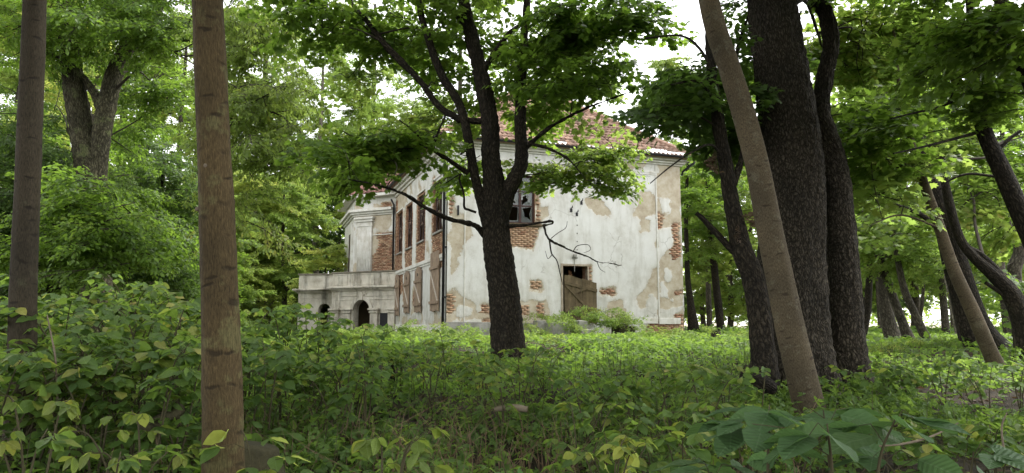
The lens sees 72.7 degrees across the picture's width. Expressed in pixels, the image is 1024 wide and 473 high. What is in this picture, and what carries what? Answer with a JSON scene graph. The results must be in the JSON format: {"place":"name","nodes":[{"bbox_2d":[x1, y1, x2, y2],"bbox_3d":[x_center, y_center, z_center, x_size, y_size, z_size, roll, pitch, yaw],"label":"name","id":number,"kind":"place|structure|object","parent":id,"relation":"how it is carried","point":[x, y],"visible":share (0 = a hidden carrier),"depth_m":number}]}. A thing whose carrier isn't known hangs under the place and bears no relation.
{"place":"outdoors","nodes":[
{"label":"outdoors","id":0,"kind":"place"},
{"bbox_2d":[0,323,1023,472],"bbox_3d":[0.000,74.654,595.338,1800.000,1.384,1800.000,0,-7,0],"label":"ground","id":1,"kind":"structure","parent":0,"point":[959,462],"depth_m":9.50},
{"bbox_2d":[1,0,46,471],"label":"beech tree","id":2,"kind":"object","parent":1,"relation":"on","point":[23,275],"visible":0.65,"depth_m":6.55},
{"bbox_2d":[0,363,65,436],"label":"sapling","id":3,"kind":"object","parent":1,"relation":"on","point":[8,427],"visible":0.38,"depth_m":5.71},
{"bbox_2d":[0,392,79,472],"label":"sapling","id":4,"kind":"object","parent":1,"relation":"on","point":[11,447],"visible":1,"depth_m":4.04},
{"bbox_2d":[0,110,87,332],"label":"forest tree","id":5,"kind":"object","parent":1,"relation":"on","point":[48,156],"visible":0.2,"depth_m":20.02},
{"bbox_2d":[0,352,107,459],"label":"sapling","id":6,"kind":"object","parent":1,"relation":"on","point":[27,406],"visible":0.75,"depth_m":5.37},
{"bbox_2d":[0,0,111,274],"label":"forest tree","id":7,"kind":"object","parent":1,"relation":"on","point":[51,100],"visible":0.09,"depth_m":39.55},
{"bbox_2d":[29,429,82,472],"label":"sapling","id":8,"kind":"object","parent":1,"relation":"on","point":[64,438],"visible":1,"depth_m":3.48},
{"bbox_2d":[0,293,112,434],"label":"sapling","id":9,"kind":"object","parent":1,"relation":"on","point":[77,301],"visible":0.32,"depth_m":6.92},
{"bbox_2d":[0,307,115,435],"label":"sapling","id":10,"kind":"object","parent":1,"relation":"on","point":[24,347],"visible":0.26,"depth_m":6.37},
{"bbox_2d":[0,344,127,469],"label":"sapling","id":11,"kind":"object","parent":1,"relation":"on","point":[10,370],"visible":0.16,"depth_m":6.06},
{"bbox_2d":[0,302,139,460],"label":"sapling","id":12,"kind":"object","parent":1,"relation":"on","point":[23,311],"visible":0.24,"depth_m":6.55},
{"bbox_2d":[0,358,156,471],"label":"sapling","id":13,"kind":"object","parent":1,"relation":"on","point":[34,386],"visible":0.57,"depth_m":5.49},
{"bbox_2d":[0,160,161,335],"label":"forest tree","id":14,"kind":"object","parent":1,"relation":"on","point":[56,290],"visible":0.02,"depth_m":22.16},
{"bbox_2d":[3,328,161,472],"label":"sapling","id":15,"kind":"object","parent":1,"relation":"on","point":[89,338],"visible":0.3,"depth_m":5.86},
{"bbox_2d":[28,331,140,472],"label":"sapling","id":16,"kind":"object","parent":1,"relation":"on","point":[115,335],"visible":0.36,"depth_m":6.03},
{"bbox_2d":[0,1,191,295],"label":"forest tree","id":17,"kind":"object","parent":1,"relation":"on","point":[98,88],"visible":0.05,"depth_m":47.55},
{"bbox_2d":[16,349,190,472],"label":"sapling","id":18,"kind":"object","parent":1,"relation":"on","point":[82,440],"visible":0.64,"depth_m":5.60},
{"bbox_2d":[52,313,166,442],"bbox_3d":[-4.187,1.528,7.274,1.016,1.458,1.040,0,-7,0],"label":"sapling","id":19,"kind":"object","parent":1,"relation":"on","point":[136,326],"visible":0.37,"depth_m":7.18},
{"bbox_2d":[55,339,176,460],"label":"sapling","id":20,"kind":"object","parent":1,"relation":"on","point":[141,346],"visible":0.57,"depth_m":5.80},
{"bbox_2d":[40,169,198,338],"bbox_3d":[-13.732,0.871,24.042,5.528,6.666,5.010,0,-7,0],"label":"forest tree","id":21,"kind":"object","parent":1,"relation":"on","point":[143,195],"visible":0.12,"depth_m":24.05},
{"bbox_2d":[57,409,206,472],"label":"sapling","id":22,"kind":"object","parent":1,"relation":"on","point":[142,419],"visible":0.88,"depth_m":3.83},
{"bbox_2d":[80,319,192,412],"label":"sapling","id":23,"kind":"object","parent":1,"relation":"on","point":[162,328],"visible":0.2,"depth_m":6.91},
{"bbox_2d":[81,271,200,406],"bbox_3d":[-4.678,1.381,8.676,1.441,1.912,1.476,0,-7,0],"label":"sapling","id":24,"kind":"object","parent":1,"relation":"on","point":[115,282],"visible":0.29,"depth_m":8.71},
{"bbox_2d":[102,285,184,403],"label":"sapling","id":25,"kind":"object","parent":1,"relation":"on","point":[140,299],"visible":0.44,"depth_m":7.99},
{"bbox_2d":[91,291,200,448],"bbox_3d":[-3.418,1.399,6.955,0.985,1.704,1.355,0,-7,0],"label":"sapling","id":26,"kind":"object","parent":1,"relation":"on","point":[194,329],"visible":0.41,"depth_m":6.77},
{"bbox_2d":[104,444,187,472],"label":"sapling","id":27,"kind":"object","parent":1,"relation":"on","point":[125,464],"visible":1,"depth_m":3.54},
{"bbox_2d":[108,137,200,332],"bbox_3d":[-13.288,0.087,26.341,5.302,8.015,4.924,0,-7,0],"label":"forest tree","id":28,"kind":"object","parent":1,"relation":"on","point":[172,178],"visible":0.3,"depth_m":26.00},
{"bbox_2d":[117,334,200,472],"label":"sapling","id":29,"kind":"object","parent":1,"relation":"on","point":[186,372],"visible":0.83,"depth_m":5.65},
{"bbox_2d":[0,0,338,332],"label":"oak tree","id":30,"kind":"object","parent":1,"relation":"on","point":[82,237],"visible":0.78,"depth_m":17.96},
{"bbox_2d":[109,14,253,251],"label":"forest tree","id":31,"kind":"object","parent":1,"relation":"on","point":[180,119],"visible":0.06,"depth_m":53.18},
{"bbox_2d":[119,180,253,331],"bbox_3d":[-16.196,1.012,34.146,6.745,8.302,6.567,0,-7,0],"label":"forest tree","id":32,"kind":"object","parent":1,"relation":"on","point":[239,269],"visible":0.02,"depth_m":33.86},
{"bbox_2d":[146,284,241,403],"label":"sapling","id":33,"kind":"object","parent":1,"relation":"on","point":[184,316],"visible":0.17,"depth_m":8.21},
{"bbox_2d":[104,343,286,472],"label":"sapling","id":34,"kind":"object","parent":1,"relation":"on","point":[190,360],"visible":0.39,"depth_m":5.91},
{"bbox_2d":[191,0,244,472],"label":"beech tree","id":35,"kind":"object","parent":1,"relation":"on","point":[222,383],"visible":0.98,"depth_m":4.15},
{"bbox_2d":[181,192,277,328],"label":"forest tree","id":36,"kind":"object","parent":1,"relation":"on","point":[251,294],"visible":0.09,"depth_m":40.24},
{"bbox_2d":[196,345,298,431],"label":"sapling","id":37,"kind":"object","parent":1,"relation":"on","point":[246,381],"visible":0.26,"depth_m":6.69},
{"bbox_2d":[198,428,313,472],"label":"sapling","id":38,"kind":"object","parent":1,"relation":"on","point":[275,464],"visible":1,"depth_m":3.79},
{"bbox_2d":[233,170,294,311],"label":"forest tree","id":39,"kind":"object","parent":1,"relation":"on","point":[238,184],"visible":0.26,"depth_m":45.98},
{"bbox_2d":[244,441,285,472],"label":"rock","id":40,"kind":"object","parent":1,"relation":"on","point":[260,451],"visible":0.5,"depth_m":4.93},
{"bbox_2d":[241,336,298,442],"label":"sapling","id":41,"kind":"object","parent":1,"relation":"on","point":[274,355],"visible":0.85,"depth_m":6.72},
{"bbox_2d":[241,191,312,325],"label":"forest tree","id":42,"kind":"object","parent":1,"relation":"on","point":[271,298],"visible":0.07,"depth_m":51.84},
{"bbox_2d":[251,306,320,418],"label":"sapling","id":43,"kind":"object","parent":1,"relation":"on","point":[276,319],"visible":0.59,"depth_m":8.88},
{"bbox_2d":[263,303,312,400],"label":"sapling","id":44,"kind":"object","parent":1,"relation":"on","point":[298,306],"visible":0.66,"depth_m":9.28},
{"bbox_2d":[245,168,341,320],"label":"forest tree","id":45,"kind":"object","parent":1,"relation":"on","point":[311,215],"visible":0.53,"depth_m":47.35},
{"bbox_2d":[265,353,356,439],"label":"sapling","id":46,"kind":"object","parent":1,"relation":"on","point":[301,357],"visible":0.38,"depth_m":7.63},
{"bbox_2d":[284,244,347,324],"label":"forest tree","id":47,"kind":"object","parent":1,"relation":"on","point":[335,256],"visible":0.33,"depth_m":42.95},
{"bbox_2d":[289,168,354,300],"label":"forest tree","id":48,"kind":"object","parent":1,"relation":"on","point":[338,239],"visible":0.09,"depth_m":61.20},
{"bbox_2d":[276,348,372,430],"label":"sapling","id":49,"kind":"object","parent":1,"relation":"on","point":[320,366],"visible":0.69,"depth_m":7.48},
{"bbox_2d":[253,28,396,273],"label":"forest tree","id":50,"kind":"object","parent":1,"relation":"on","point":[349,126],"visible":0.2,"depth_m":61.31},
{"bbox_2d":[298,312,353,411],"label":"sapling","id":51,"kind":"object","parent":1,"relation":"on","point":[345,321],"visible":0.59,"depth_m":9.33},
{"bbox_2d":[308,323,356,416],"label":"sapling","id":52,"kind":"object","parent":1,"relation":"on","point":[334,341],"visible":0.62,"depth_m":8.70},
{"bbox_2d":[275,359,390,461],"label":"sapling","id":53,"kind":"object","parent":1,"relation":"on","point":[346,398],"visible":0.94,"depth_m":6.90},
{"bbox_2d":[305,352,390,443],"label":"sapling","id":54,"kind":"object","parent":1,"relation":"on","point":[335,356],"visible":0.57,"depth_m":7.74},
{"bbox_2d":[310,0,417,236],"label":"forest tree","id":55,"kind":"object","parent":1,"relation":"on","point":[389,72],"visible":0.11,"depth_m":68.33},
{"bbox_2d":[295,0,436,138],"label":"forest tree","id":56,"kind":"object","parent":1,"relation":"on","point":[344,120],"visible":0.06,"depth_m":88.10},
{"bbox_2d":[336,334,396,428],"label":"sapling","id":57,"kind":"object","parent":1,"relation":"on","point":[377,352],"visible":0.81,"depth_m":7.46},
{"bbox_2d":[322,321,410,405],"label":"sapling","id":58,"kind":"object","parent":1,"relation":"on","point":[346,335],"visible":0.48,"depth_m":9.69},
{"bbox_2d":[351,427,454,472],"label":"sapling","id":59,"kind":"object","parent":1,"relation":"on","point":[366,448],"visible":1,"depth_m":3.36},
{"bbox_2d":[377,96,451,135],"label":"forest tree","id":60,"kind":"object","parent":1,"relation":"on","point":[403,109],"visible":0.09,"depth_m":66.15},
{"bbox_2d":[403,342,447,413],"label":"sapling","id":61,"kind":"object","parent":1,"relation":"on","point":[432,350],"visible":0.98,"depth_m":9.12},
{"bbox_2d":[382,0,520,127],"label":"forest tree","id":62,"kind":"object","parent":1,"relation":"on","point":[412,88],"visible":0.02,"depth_m":92.15},
{"bbox_2d":[232,0,699,360],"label":"maple tree","id":63,"kind":"object","parent":1,"relation":"on","point":[572,41],"visible":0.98,"depth_m":15.11},
{"bbox_2d":[461,340,505,424],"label":"sapling","id":64,"kind":"object","parent":1,"relation":"on","point":[486,356],"visible":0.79,"depth_m":8.41},
{"bbox_2d":[53,389,927,472],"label":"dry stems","id":65,"kind":"object","parent":1,"relation":"on","point":[469,460],"visible":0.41,"depth_m":6.65},
{"bbox_2d":[457,361,523,443],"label":"sapling","id":66,"kind":"object","parent":1,"relation":"on","point":[489,378],"visible":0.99,"depth_m":7.79},
{"bbox_2d":[292,84,694,335],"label":"ruined house","id":67,"kind":"structure","parent":1,"relation":"on","point":[408,259],"depth_m":30.65},
{"bbox_2d":[507,175,533,223],"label":"window","id":68,"kind":"structure","parent":67,"relation":"in","point":[518,198],"depth_m":29.30},
{"bbox_2d":[564,275,596,323],"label":"door","id":69,"kind":"structure","parent":67,"relation":"in","point":[578,292],"depth_m":29.33},
{"bbox_2d":[0,369,1023,472],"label":"ground cover","id":70,"kind":"object","parent":1,"relation":"on","point":[896,403],"visible":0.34,"depth_m":7.62},
{"bbox_2d":[2,335,1023,407],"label":"ground cover","id":71,"kind":"object","parent":1,"relation":"on","point":[664,347],"visible":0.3,"depth_m":12.94},
{"bbox_2d":[3,331,1023,472],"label":"maple seedlings","id":72,"kind":"object","parent":1,"relation":"on","point":[925,335],"visible":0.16,"depth_m":14.90},
{"bbox_2d":[5,331,1023,472],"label":"thin stems","id":73,"kind":"object","parent":1,"relation":"on","point":[594,392],"visible":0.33,"depth_m":8.68},
{"bbox_2d":[490,348,553,401],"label":"sapling","id":74,"kind":"object","parent":1,"relation":"on","point":[497,362],"visible":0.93,"depth_m":8.95},
{"bbox_2d":[60,337,1023,472],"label":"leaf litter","id":75,"kind":"object","parent":1,"relation":"on","point":[921,387],"visible":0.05,"depth_m":10.01},
{"bbox_2d":[144,329,1012,349],"bbox_3d":[0.054,3.525,24.017,52.418,0.674,14.913,0,-7,0],"label":"ground cover","id":76,"kind":"object","parent":1,"relation":"on","point":[709,338],"visible":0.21,"depth_m":20.27},
{"bbox_2d":[550,377,631,446],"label":"sapling","id":77,"kind":"object","parent":1,"relation":"on","point":[620,393],"visible":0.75,"depth_m":7.20},
{"bbox_2d":[186,323,1002,333],"bbox_3d":[-4.120,6.145,46.314,93.192,0.932,31.020,0,-7,0],"label":"ground cover","id":78,"kind":"object","parent":1,"relation":"on","point":[930,329],"visible":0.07,"depth_m":34.92},
{"bbox_2d":[564,380,625,439],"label":"sapling","id":79,"kind":"object","parent":1,"relation":"on","point":[612,388],"visible":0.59,"depth_m":7.49},
{"bbox_2d":[543,400,655,472],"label":"sapling","id":80,"kind":"object","parent":1,"relation":"on","point":[586,426],"visible":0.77,"depth_m":5.76},
{"bbox_2d":[181,328,1022,393],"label":"pale weeds","id":81,"kind":"object","parent":1,"relation":"on","point":[885,355],"visible":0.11,"depth_m":13.50},
{"bbox_2d":[580,307,636,329],"bbox_3d":[3.864,3.306,28.153,2.319,1.018,2.158,0,-7,0],"label":"weed clump","id":82,"kind":"object","parent":1,"relation":"on","point":[607,322],"visible":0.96,"depth_m":27.84},
{"bbox_2d":[563,436,658,472],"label":"sapling","id":83,"kind":"object","parent":1,"relation":"on","point":[631,459],"visible":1,"depth_m":4.25},
{"bbox_2d":[561,417,687,472],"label":"sapling","id":84,"kind":"object","parent":1,"relation":"on","point":[611,434],"visible":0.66,"depth_m":5.03},
{"bbox_2d":[599,375,656,431],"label":"sapling","id":85,"kind":"object","parent":1,"relation":"on","point":[624,380],"visible":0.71,"depth_m":7.49},
{"bbox_2d":[607,439,685,472],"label":"sapling","id":86,"kind":"object","parent":1,"relation":"on","point":[643,465],"visible":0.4,"depth_m":4.96},
{"bbox_2d":[623,381,684,451],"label":"sapling","id":87,"kind":"object","parent":1,"relation":"on","point":[636,390],"visible":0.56,"depth_m":7.54},
{"bbox_2d":[623,55,694,143],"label":"forest tree","id":88,"kind":"object","parent":1,"relation":"on","point":[657,63],"visible":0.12,"depth_m":72.00},
{"bbox_2d":[644,368,711,456],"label":"sapling","id":89,"kind":"object","parent":1,"relation":"on","point":[686,375],"visible":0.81,"depth_m":7.14},
{"bbox_2d":[641,425,735,472],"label":"sapling","id":90,"kind":"object","parent":1,"relation":"on","point":[702,454],"visible":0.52,"depth_m":4.88},
{"bbox_2d":[656,403,748,464],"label":"sapling","id":91,"kind":"object","parent":1,"relation":"on","point":[679,425],"visible":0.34,"depth_m":5.58},
{"bbox_2d":[591,0,819,400],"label":"maple tree","id":92,"kind":"object","parent":1,"relation":"on","point":[696,103],"visible":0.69,"depth_m":10.47},
{"bbox_2d":[665,364,758,448],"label":"sapling","id":93,"kind":"object","parent":1,"relation":"on","point":[747,375],"visible":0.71,"depth_m":7.31},
{"bbox_2d":[680,156,749,330],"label":"slim tree","id":94,"kind":"object","parent":1,"relation":"on","point":[699,196],"visible":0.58,"depth_m":35.83},
{"bbox_2d":[680,161,757,332],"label":"slim tree","id":95,"kind":"object","parent":1,"relation":"on","point":[714,272],"visible":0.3,"depth_m":37.93},
{"bbox_2d":[682,144,757,326],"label":"forest tree","id":96,"kind":"object","parent":1,"relation":"on","point":[729,292],"visible":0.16,"depth_m":50.97},
{"bbox_2d":[701,362,745,417],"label":"sapling","id":97,"kind":"object","parent":1,"relation":"on","point":[721,373],"visible":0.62,"depth_m":7.97},
{"bbox_2d":[684,401,804,472],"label":"sapling","id":98,"kind":"object","parent":1,"relation":"on","point":[703,406],"visible":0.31,"depth_m":5.66},
{"bbox_2d":[714,366,777,450],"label":"sapling","id":99,"kind":"object","parent":1,"relation":"on","point":[748,389],"visible":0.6,"depth_m":7.50},
{"bbox_2d":[698,0,826,421],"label":"ash tree","id":100,"kind":"object","parent":1,"relation":"on","point":[799,367],"visible":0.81,"depth_m":8.77},
{"bbox_2d":[651,405,884,472],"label":"sapling","id":101,"kind":"object","parent":1,"relation":"on","point":[751,415],"visible":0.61,"depth_m":2.53},
{"bbox_2d":[706,407,972,472],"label":"sapling","id":102,"kind":"object","parent":1,"relation":"on","point":[863,423],"visible":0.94,"depth_m":2.25},
{"bbox_2d":[747,0,944,401],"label":"maple tree","id":103,"kind":"object","parent":1,"relation":"on","point":[791,133],"visible":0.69,"depth_m":10.98},
{"bbox_2d":[808,0,919,393],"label":"maple tree","id":104,"kind":"object","parent":1,"relation":"on","point":[845,231],"visible":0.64,"depth_m":11.35},
{"bbox_2d":[849,151,921,338],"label":"slim tree","id":105,"kind":"object","parent":1,"relation":"on","point":[903,324],"visible":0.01,"depth_m":21.83},
{"bbox_2d":[855,211,931,337],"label":"slim tree","id":106,"kind":"object","parent":1,"relation":"on","point":[889,325],"visible":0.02,"depth_m":23.73},
{"bbox_2d":[857,361,929,411],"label":"sapling","id":107,"kind":"object","parent":1,"relation":"on","point":[907,379],"visible":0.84,"depth_m":9.09},
{"bbox_2d":[858,220,943,338],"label":"slim tree","id":108,"kind":"object","parent":1,"relation":"on","point":[894,263],"visible":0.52,"depth_m":21.12},
{"bbox_2d":[799,0,1023,247],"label":"maple tree","id":109,"kind":"object","parent":1,"relation":"on","point":[1000,101],"visible":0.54,"depth_m":10.50},
{"bbox_2d":[855,138,976,347],"bbox_3d":[11.587,-0.577,19.400,4.032,7.802,5.080,0,-7,0],"label":"maple tree","id":110,"kind":"object","parent":1,"relation":"on","point":[963,328],"visible":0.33,"depth_m":19.72},
{"bbox_2d":[832,30,1005,367],"bbox_3d":[6.849,-0.680,12.732,4.720,6.840,4.053,0,-7,0],"label":"maple tree","id":111,"kind":"object","parent":1,"relation":"on","point":[880,171],"visible":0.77,"depth_m":12.41},
{"bbox_2d":[876,426,965,472],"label":"sapling","id":112,"kind":"object","parent":1,"relation":"on","point":[926,448],"visible":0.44,"depth_m":5.70},
{"bbox_2d":[826,430,1023,472],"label":"sapling","id":113,"kind":"object","parent":1,"relation":"on","point":[944,463],"visible":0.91,"depth_m":2.41},
{"bbox_2d":[899,347,969,412],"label":"sapling","id":114,"kind":"object","parent":1,"relation":"on","point":[935,367],"visible":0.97,"depth_m":9.15},
{"bbox_2d":[852,3,1023,352],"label":"maple tree","id":115,"kind":"object","parent":1,"relation":"on","point":[965,267],"visible":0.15,"depth_m":16.67},
{"bbox_2d":[902,421,997,461],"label":"sapling","id":116,"kind":"object","parent":1,"relation":"on","point":[962,445],"visible":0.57,"depth_m":5.89},
{"bbox_2d":[877,0,1023,112],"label":"maple tree","id":117,"kind":"object","parent":1,"relation":"on","point":[999,24],"visible":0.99,"depth_m":8.44},
{"bbox_2d":[910,227,1007,334],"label":"slim tree","id":118,"kind":"object","parent":1,"relation":"on","point":[941,292],"visible":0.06,"depth_m":33.76},
{"bbox_2d":[916,420,1021,472],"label":"sapling","id":119,"kind":"object","parent":1,"relation":"on","point":[1008,443],"visible":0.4,"depth_m":5.88},
{"bbox_2d":[924,134,1023,358],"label":"maple tree","id":120,"kind":"object","parent":1,"relation":"on","point":[1003,286],"visible":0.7,"depth_m":16.01},
{"bbox_2d":[940,360,1019,414],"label":"sapling","id":121,"kind":"object","parent":1,"relation":"on","point":[976,370],"visible":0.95,"depth_m":9.16},
{"bbox_2d":[962,421,1023,472],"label":"sapling","id":122,"kind":"object","parent":1,"relation":"on","point":[980,429],"visible":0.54,"depth_m":5.79},
{"bbox_2d":[971,205,1023,335],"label":"maple tree","id":123,"kind":"object","parent":1,"relation":"on","point":[1013,270],"visible":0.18,"depth_m":18.57},
{"bbox_2d":[0,0,1023,322],"label":"sky","id":124,"kind":"structure","parent":0,"point":[688,10]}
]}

